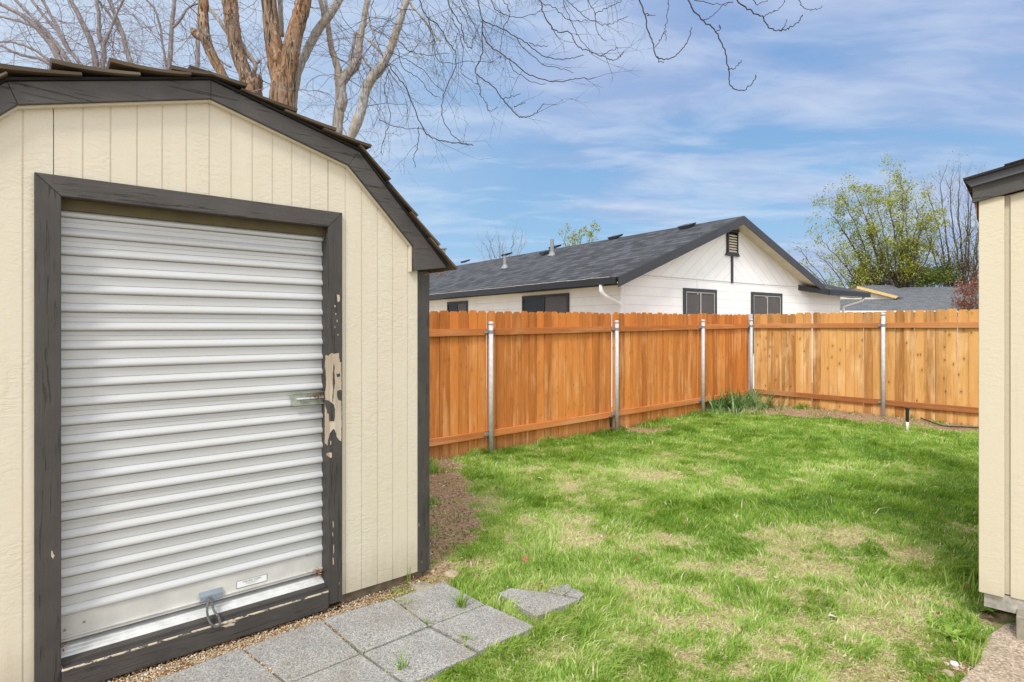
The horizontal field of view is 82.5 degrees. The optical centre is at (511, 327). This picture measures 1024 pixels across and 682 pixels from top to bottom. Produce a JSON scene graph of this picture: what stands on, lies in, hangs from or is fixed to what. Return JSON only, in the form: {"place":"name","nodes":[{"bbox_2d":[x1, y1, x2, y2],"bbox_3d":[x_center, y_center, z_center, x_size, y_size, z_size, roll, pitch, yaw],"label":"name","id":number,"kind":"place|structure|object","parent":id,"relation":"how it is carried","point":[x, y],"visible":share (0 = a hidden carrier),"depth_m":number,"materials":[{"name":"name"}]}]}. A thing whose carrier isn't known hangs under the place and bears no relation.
{"place":"outdoors","nodes":[
{"label":"outdoors","id":0,"kind":"place"},
{"bbox_2d":[101,571,439,681],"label":"pea gravel","id":1,"kind":"structure","parent":0,"point":[155,677],"depth_m":3.10,"materials":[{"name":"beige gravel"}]},
{"bbox_2d":[0,0,1023,288],"label":"sky","id":2,"kind":"structure","parent":0,"point":[669,144],"materials":[{"name":"blue"}]},
{"bbox_2d":[104,360,1015,681],"bbox_3d":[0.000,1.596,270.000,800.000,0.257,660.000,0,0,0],"label":"ground","id":3,"kind":"structure","parent":0,"point":[1000,618],"depth_m":4.70,"materials":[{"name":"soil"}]},
{"bbox_2d":[0,0,179,68],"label":"mulberry tree","id":4,"kind":"object","parent":3,"relation":"on","point":[57,50],"visible":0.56,"depth_m":10.47,"materials":[{"name":"grey plant"}]},
{"bbox_2d":[35,0,192,67],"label":"mulberry tree","id":5,"kind":"object","parent":3,"relation":"on","point":[117,24],"visible":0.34,"depth_m":10.88,"materials":[{"name":"grey plant"}]},
{"bbox_2d":[36,0,224,69],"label":"mulberry tree","id":6,"kind":"object","parent":3,"relation":"on","point":[74,7],"visible":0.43,"depth_m":10.78,"materials":[{"name":"grey plant"}]},
{"bbox_2d":[90,0,260,69],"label":"mulberry tree","id":7,"kind":"object","parent":3,"relation":"on","point":[170,47],"visible":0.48,"depth_m":11.06,"materials":[{"name":"grey plant"}]},
{"bbox_2d":[64,0,358,134],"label":"mulberry tree","id":8,"kind":"object","parent":3,"relation":"on","point":[243,67],"visible":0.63,"depth_m":7.84,"materials":[{"name":"orange plant"}]},
{"bbox_2d":[152,648,281,681],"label":"paving slab","id":9,"kind":"structure","parent":3,"relation":"on","point":[238,665],"depth_m":2.85,"materials":[{"name":"grey concrete"}]},
{"bbox_2d":[0,57,457,681],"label":"garden shed","id":10,"kind":"structure","parent":3,"relation":"on","point":[210,283],"depth_m":3.07,"materials":[{"name":"beige paint"}]},
{"bbox_2d":[61,210,323,642],"bbox_3d":[-1.600,0.505,3.116,1.280,2.147,0.140,0,0,-40],"label":"roller door","id":11,"kind":"structure","parent":10,"relation":"in","point":[191,354],"depth_m":3.07,"materials":[{"name":"metal"}]},
{"bbox_2d":[191,0,395,116],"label":"mulberry tree","id":12,"kind":"object","parent":3,"relation":"on","point":[282,73],"visible":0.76,"depth_m":7.52,"materials":[{"name":"orange plant"}]},
{"bbox_2d":[243,620,358,681],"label":"paving slab","id":13,"kind":"structure","parent":3,"relation":"on","point":[294,655],"depth_m":3.04,"materials":[{"name":"grey concrete"}]},
{"bbox_2d":[295,655,397,681],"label":"paving slab","id":14,"kind":"structure","parent":3,"relation":"on","point":[359,668],"depth_m":2.84,"materials":[{"name":"grey concrete"}]},
{"bbox_2d":[256,0,478,184],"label":"mulberry tree","id":15,"kind":"object","parent":3,"relation":"on","point":[341,77],"visible":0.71,"depth_m":8.05,"materials":[{"name":"grey plant"}]},
{"bbox_2d":[324,599,426,655],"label":"paving slab","id":16,"kind":"structure","parent":3,"relation":"on","point":[380,624],"depth_m":3.30,"materials":[{"name":"grey concrete"}]},
{"bbox_2d":[364,628,476,681],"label":"paving slab","id":17,"kind":"structure","parent":3,"relation":"on","point":[430,652],"depth_m":3.00,"materials":[{"name":"grey concrete"}]},
{"bbox_2d":[388,644,409,669],"bbox_3d":[-0.550,1.647,2.890,0.116,0.097,0.112,0,0,-29],"label":"grass tuft","id":18,"kind":"object","parent":17,"relation":"on","point":[399,667],"visible":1,"depth_m":2.90,"materials":[{"name":"green plant"}]},
{"bbox_2d":[406,581,434,590],"bbox_3d":[-0.599,1.694,3.813,0.208,0.048,0.129,0,0,26],"label":"foundation stone","id":19,"kind":"object","parent":3,"relation":"on","point":[427,586],"visible":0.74,"depth_m":3.79,"materials":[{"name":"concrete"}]},
{"bbox_2d":[395,581,483,627],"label":"paving slab","id":20,"kind":"structure","parent":3,"relation":"on","point":[436,604],"depth_m":3.56,"materials":[{"name":"grey concrete"}]},
{"bbox_2d":[444,579,487,608],"bbox_3d":[-0.308,1.614,3.516,0.240,0.159,0.243,0,0,32],"label":"grass tuft","id":21,"kind":"object","parent":20,"relation":"on","point":[460,602],"visible":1,"depth_m":3.53,"materials":[{"name":"green plant"}]},
{"bbox_2d":[429,456,452,474],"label":"grass tuft","id":22,"kind":"object","parent":3,"relation":"on","point":[432,468],"visible":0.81,"depth_m":6.65,"materials":[{"name":"green plant"}]},
{"bbox_2d":[444,569,458,579],"bbox_3d":[-0.409,1.666,3.934,0.112,0.060,0.081,0,0,41],"label":"stone","id":23,"kind":"object","parent":3,"relation":"on","point":[449,573],"visible":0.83,"depth_m":3.91,"materials":[{"name":"beige stone"}]},
{"bbox_2d":[432,605,534,655],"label":"paving slab","id":24,"kind":"structure","parent":3,"relation":"on","point":[484,625],"depth_m":3.27,"materials":[{"name":"grey concrete"}]},
{"bbox_2d":[456,632,476,643],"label":"grass tuft","id":25,"kind":"object","parent":24,"relation":"on","point":[463,636],"visible":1,"depth_m":3.15,"materials":[{"name":"green plant"}]},
{"bbox_2d":[471,224,527,259],"bbox_3d":[-0.641,-2.042,30.205,3.259,7.385,4.245,0,0,0],"label":"bare tree","id":26,"kind":"object","parent":3,"relation":"on","point":[499,250],"visible":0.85,"depth_m":29.63,"materials":[{"name":"grey plant"}]},
{"bbox_2d":[494,594,509,609],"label":"grass tuft","id":27,"kind":"object","parent":3,"relation":"on","point":[497,597],"visible":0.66,"depth_m":3.55,"materials":[{"name":"green plant"}]},
{"bbox_2d":[513,542,528,562],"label":"fallen leaf","id":28,"kind":"object","parent":3,"relation":"on","point":[525,558],"visible":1,"depth_m":4.24,"materials":[{"name":"plant"}]},
{"bbox_2d":[231,0,821,174],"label":"mulberry tree","id":29,"kind":"object","parent":3,"relation":"on","point":[368,83],"visible":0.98,"depth_m":7.48,"materials":[{"name":"grey plant"}]},
{"bbox_2d":[498,588,577,619],"bbox_3d":[0.154,1.694,3.637,0.347,0.048,0.382,0,0,-39],"label":"paving slab","id":30,"kind":"object","parent":3,"relation":"on","point":[535,602],"depth_m":3.57,"materials":[{"name":"grey concrete"}]},
{"bbox_2d":[547,577,569,594],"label":"grass tuft","id":31,"kind":"object","parent":3,"relation":"on","point":[560,588],"visible":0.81,"depth_m":3.70,"materials":[{"name":"green plant"}]},
{"bbox_2d":[547,584,571,595],"bbox_3d":[0.317,1.693,3.745,0.113,0.046,0.164,0,0,38],"label":"paving slab","id":32,"kind":"object","parent":3,"relation":"on","point":[561,593],"depth_m":3.71,"materials":[{"name":"grey concrete"}]},
{"bbox_2d":[565,588,583,603],"bbox_3d":[0.402,1.691,3.672,0.096,0.046,0.106,0,0,33],"label":"paving slab","id":33,"kind":"object","parent":3,"relation":"on","point":[573,592],"depth_m":3.65,"materials":[{"name":"grey concrete"}]},
{"bbox_2d":[557,220,599,246],"bbox_3d":[3.805,-2.116,32.135,2.160,7.533,3.728,0,0,14],"label":"budding tree","id":34,"kind":"object","parent":3,"relation":"on","point":[589,235],"visible":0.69,"depth_m":31.39,"materials":[{"name":"green plant"}]},
{"bbox_2d":[429,310,752,459],"bbox_3d":[-1.554,0.750,6.707,16.258,2.049,0.137,0,0,-38],"label":"wood fence","id":35,"kind":"object","parent":3,"relation":"on","point":[548,374],"visible":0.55,"depth_m":8.64,"materials":[{"name":"orange wood"}]},
{"bbox_2d":[609,416,612,432],"bbox_3d":[1.542,1.526,9.082,0.062,0.289,0.060,-2,0,0],"label":"sprinkler riser","id":36,"kind":"object","parent":3,"relation":"on","point":[610,419],"visible":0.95,"depth_m":9.06,"materials":[{"name":"black plastic"}]},
{"bbox_2d":[643,420,665,428],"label":"grass tuft","id":37,"kind":"object","parent":3,"relation":"on","point":[651,424],"visible":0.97,"depth_m":9.43,"materials":[{"name":"green plant"}]},
{"bbox_2d":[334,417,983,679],"bbox_3d":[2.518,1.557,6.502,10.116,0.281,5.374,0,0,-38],"label":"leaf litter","id":38,"kind":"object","parent":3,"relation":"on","point":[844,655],"visible":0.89,"depth_m":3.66,"materials":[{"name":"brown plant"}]},
{"bbox_2d":[321,401,1001,681],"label":"lawn grass","id":39,"kind":"structure","parent":3,"relation":"on","point":[594,660],"depth_m":4.43,"materials":[{"name":"green plant"}]},
{"bbox_2d":[705,388,754,414],"bbox_3d":[3.919,1.331,10.981,1.152,0.468,1.064,0,0,0],"label":"flag iris clump","id":40,"kind":"object","parent":3,"relation":"on","point":[720,404],"visible":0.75,"depth_m":10.74,"materials":[{"name":"green plant"}]},
{"bbox_2d":[717,401,777,416],"bbox_3d":[4.113,1.444,10.682,1.413,0.222,1.355,0,0,35],"label":"dead grass clump","id":41,"kind":"object","parent":3,"relation":"on","point":[748,410],"visible":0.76,"depth_m":10.49,"materials":[{"name":"beige plant"}]},
{"bbox_2d":[710,385,790,414],"bbox_3d":[4.536,1.288,11.107,2.240,0.510,1.985,0,0,0],"label":"daylily clump","id":42,"kind":"object","parent":3,"relation":"on","point":[754,401],"visible":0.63,"depth_m":10.94,"materials":[{"name":"green plant"}]},
{"bbox_2d":[787,241,893,287],"bbox_3d":[17.875,-1.616,33.144,7.685,6.531,4.124,0,0,-8],"label":"maple tree","id":43,"kind":"object","parent":3,"relation":"on","point":[847,279],"visible":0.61,"depth_m":32.70,"materials":[{"name":"green plant"}]},
{"bbox_2d":[748,309,978,425],"bbox_3d":[7.027,0.642,8.922,0.137,1.916,7.335,0,0,-38],"label":"wood fence","id":44,"kind":"object","parent":3,"relation":"on","point":[828,375],"visible":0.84,"depth_m":10.01,"materials":[{"name":"brown wood"}]},
{"bbox_2d":[845,258,887,286],"bbox_3d":[21.544,-1.437,36.010,3.905,6.187,4.393,0,0,-37],"label":"evergreen tree","id":45,"kind":"object","parent":3,"relation":"on","point":[867,282],"visible":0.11,"depth_m":35.77,"materials":[{"name":"green plant"}]},
{"bbox_2d":[804,153,954,287],"bbox_3d":[20.484,-4.315,34.006,8.581,11.930,6.257,0,0,0],"label":"maple tree","id":46,"kind":"object","parent":3,"relation":"on","point":[903,250],"visible":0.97,"depth_m":33.59,"materials":[{"name":"green plant"}]},
{"bbox_2d":[905,407,909,431],"bbox_3d":[5.685,1.333,8.390,0.062,0.374,0.060,0,0,0],"label":"sprinkler riser","id":47,"kind":"object","parent":3,"relation":"on","point":[907,409],"visible":0.95,"depth_m":8.38,"materials":[{"name":"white plastic"}]},
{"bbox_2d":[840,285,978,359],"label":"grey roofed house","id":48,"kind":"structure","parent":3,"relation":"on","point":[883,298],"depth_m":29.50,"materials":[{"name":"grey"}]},
{"bbox_2d":[882,264,964,286],"bbox_3d":[24.706,-1.621,35.746,5.652,6.562,4.713,0,0,-22],"label":"evergreen tree","id":49,"kind":"object","parent":3,"relation":"on","point":[928,277],"visible":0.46,"depth_m":35.06,"materials":[{"name":"green plant"}]},
{"bbox_2d":[924,617,948,626],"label":"broadleaf weed","id":50,"kind":"object","parent":3,"relation":"on","point":[927,620],"visible":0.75,"depth_m":3.35,"materials":[{"name":"green plant"}]},
{"bbox_2d":[916,260,964,286],"bbox_3d":[27.151,-1.537,38.225,5.036,6.389,3.244,0,0,14],"label":"evergreen tree","id":51,"kind":"object","parent":3,"relation":"on","point":[943,266],"visible":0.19,"depth_m":37.49,"materials":[{"name":"green plant"}]},
{"bbox_2d":[907,148,985,286],"bbox_3d":[28.858,-5.192,37.707,7.302,13.684,3.936,0,0,-6],"label":"bare tree","id":52,"kind":"object","parent":3,"relation":"on","point":[968,262],"visible":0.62,"depth_m":37.66,"materials":[{"name":"grey plant"}]},
{"bbox_2d":[941,669,953,676],"bbox_3d":[2.138,1.696,2.861,0.035,0.030,0.050,0,0,-28],"label":"stone","id":53,"kind":"object","parent":3,"relation":"on","point":[950,674],"visible":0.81,"depth_m":2.85,"materials":[{"name":"beige stone"}]},
{"bbox_2d":[920,417,978,428],"bbox_3d":[6.626,1.462,8.757,0.491,0.038,1.330,0,0,-20],"label":"drip hose","id":54,"kind":"object","parent":3,"relation":"on","point":[949,426],"visible":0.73,"depth_m":8.65,"materials":[{"name":"black plastic"}]},
{"bbox_2d":[938,624,969,638],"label":"broadleaf weed","id":55,"kind":"object","parent":3,"relation":"on","point":[949,631],"visible":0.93,"depth_m":3.23,"materials":[{"name":"green plant"}]},
{"bbox_2d":[950,661,958,665],"bbox_3d":[2.232,1.695,2.945,0.039,0.026,0.030,0,0,-8],"label":"stone","id":56,"kind":"object","parent":3,"relation":"on","point":[953,663],"visible":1,"depth_m":2.94,"materials":[{"name":"white stone"}]},
{"bbox_2d":[927,633,991,666],"bbox_3d":[2.296,1.640,2.988,0.284,0.128,0.309,0,0,-35],"label":"grass tuft","id":57,"kind":"object","parent":3,"relation":"on","point":[961,653],"visible":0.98,"depth_m":2.97,"materials":[{"name":"green plant"}]},
{"bbox_2d":[938,563,983,605],"bbox_3d":[2.873,1.612,3.686,0.244,0.181,0.276,0,0,-38],"label":"grass tuft","id":58,"kind":"object","parent":3,"relation":"on","point":[962,588],"visible":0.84,"depth_m":3.69,"materials":[{"name":"green plant"}]},
{"bbox_2d":[949,271,978,310],"bbox_3d":[15.845,-0.391,20.022,2.484,4.094,2.207,0,0,-43],"label":"russet shrub","id":59,"kind":"object","parent":3,"relation":"on","point":[963,303],"visible":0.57,"depth_m":19.92,"materials":[{"name":"red plant"}]},
{"bbox_2d":[973,601,998,614],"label":"broadleaf weed","id":60,"kind":"object","parent":3,"relation":"on","point":[985,609],"visible":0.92,"depth_m":3.52,"materials":[{"name":"green plant"}]},
{"bbox_2d":[960,623,1023,681],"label":"path","id":61,"kind":"structure","parent":3,"relation":"on","point":[1002,660],"depth_m":2.96,"materials":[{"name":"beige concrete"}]},
{"bbox_2d":[963,158,1023,640],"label":"tan shed","id":62,"kind":"structure","parent":3,"relation":"on","point":[997,195],"depth_m":3.27,"materials":[{"name":"paint"}]},
{"bbox_2d":[429,216,870,406],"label":"white house","id":63,"kind":"structure","parent":0,"point":[738,265],"depth_m":13.98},
{"bbox_2d":[447,301,467,312],"bbox_3d":[-1.599,-0.138,17.006,0.031,1.266,1.173,0,0,-35],"label":"window","id":64,"kind":"structure","parent":63,"relation":"in","point":[457,306],"depth_m":16.96,"materials":[{"name":"black glass"}]},
{"bbox_2d":[522,293,568,313],"bbox_3d":[0.759,-0.142,13.678,0.031,1.274,1.750,0,0,-35],"label":"window","id":65,"kind":"structure","parent":63,"relation":"in","point":[559,303],"depth_m":13.59,"materials":[{"name":"black glass"}]},
{"bbox_2d":[683,288,716,314],"bbox_3d":[4.244,-0.127,13.139,1.176,1.505,0.036,0,0,-35],"label":"window","id":66,"kind":"structure","parent":63,"relation":"in","point":[705,301],"depth_m":13.12,"materials":[{"name":"grey glass"}]},
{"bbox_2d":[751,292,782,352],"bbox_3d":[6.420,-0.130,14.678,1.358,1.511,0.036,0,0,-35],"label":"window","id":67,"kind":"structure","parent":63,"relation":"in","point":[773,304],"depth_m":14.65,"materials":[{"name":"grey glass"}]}
]}

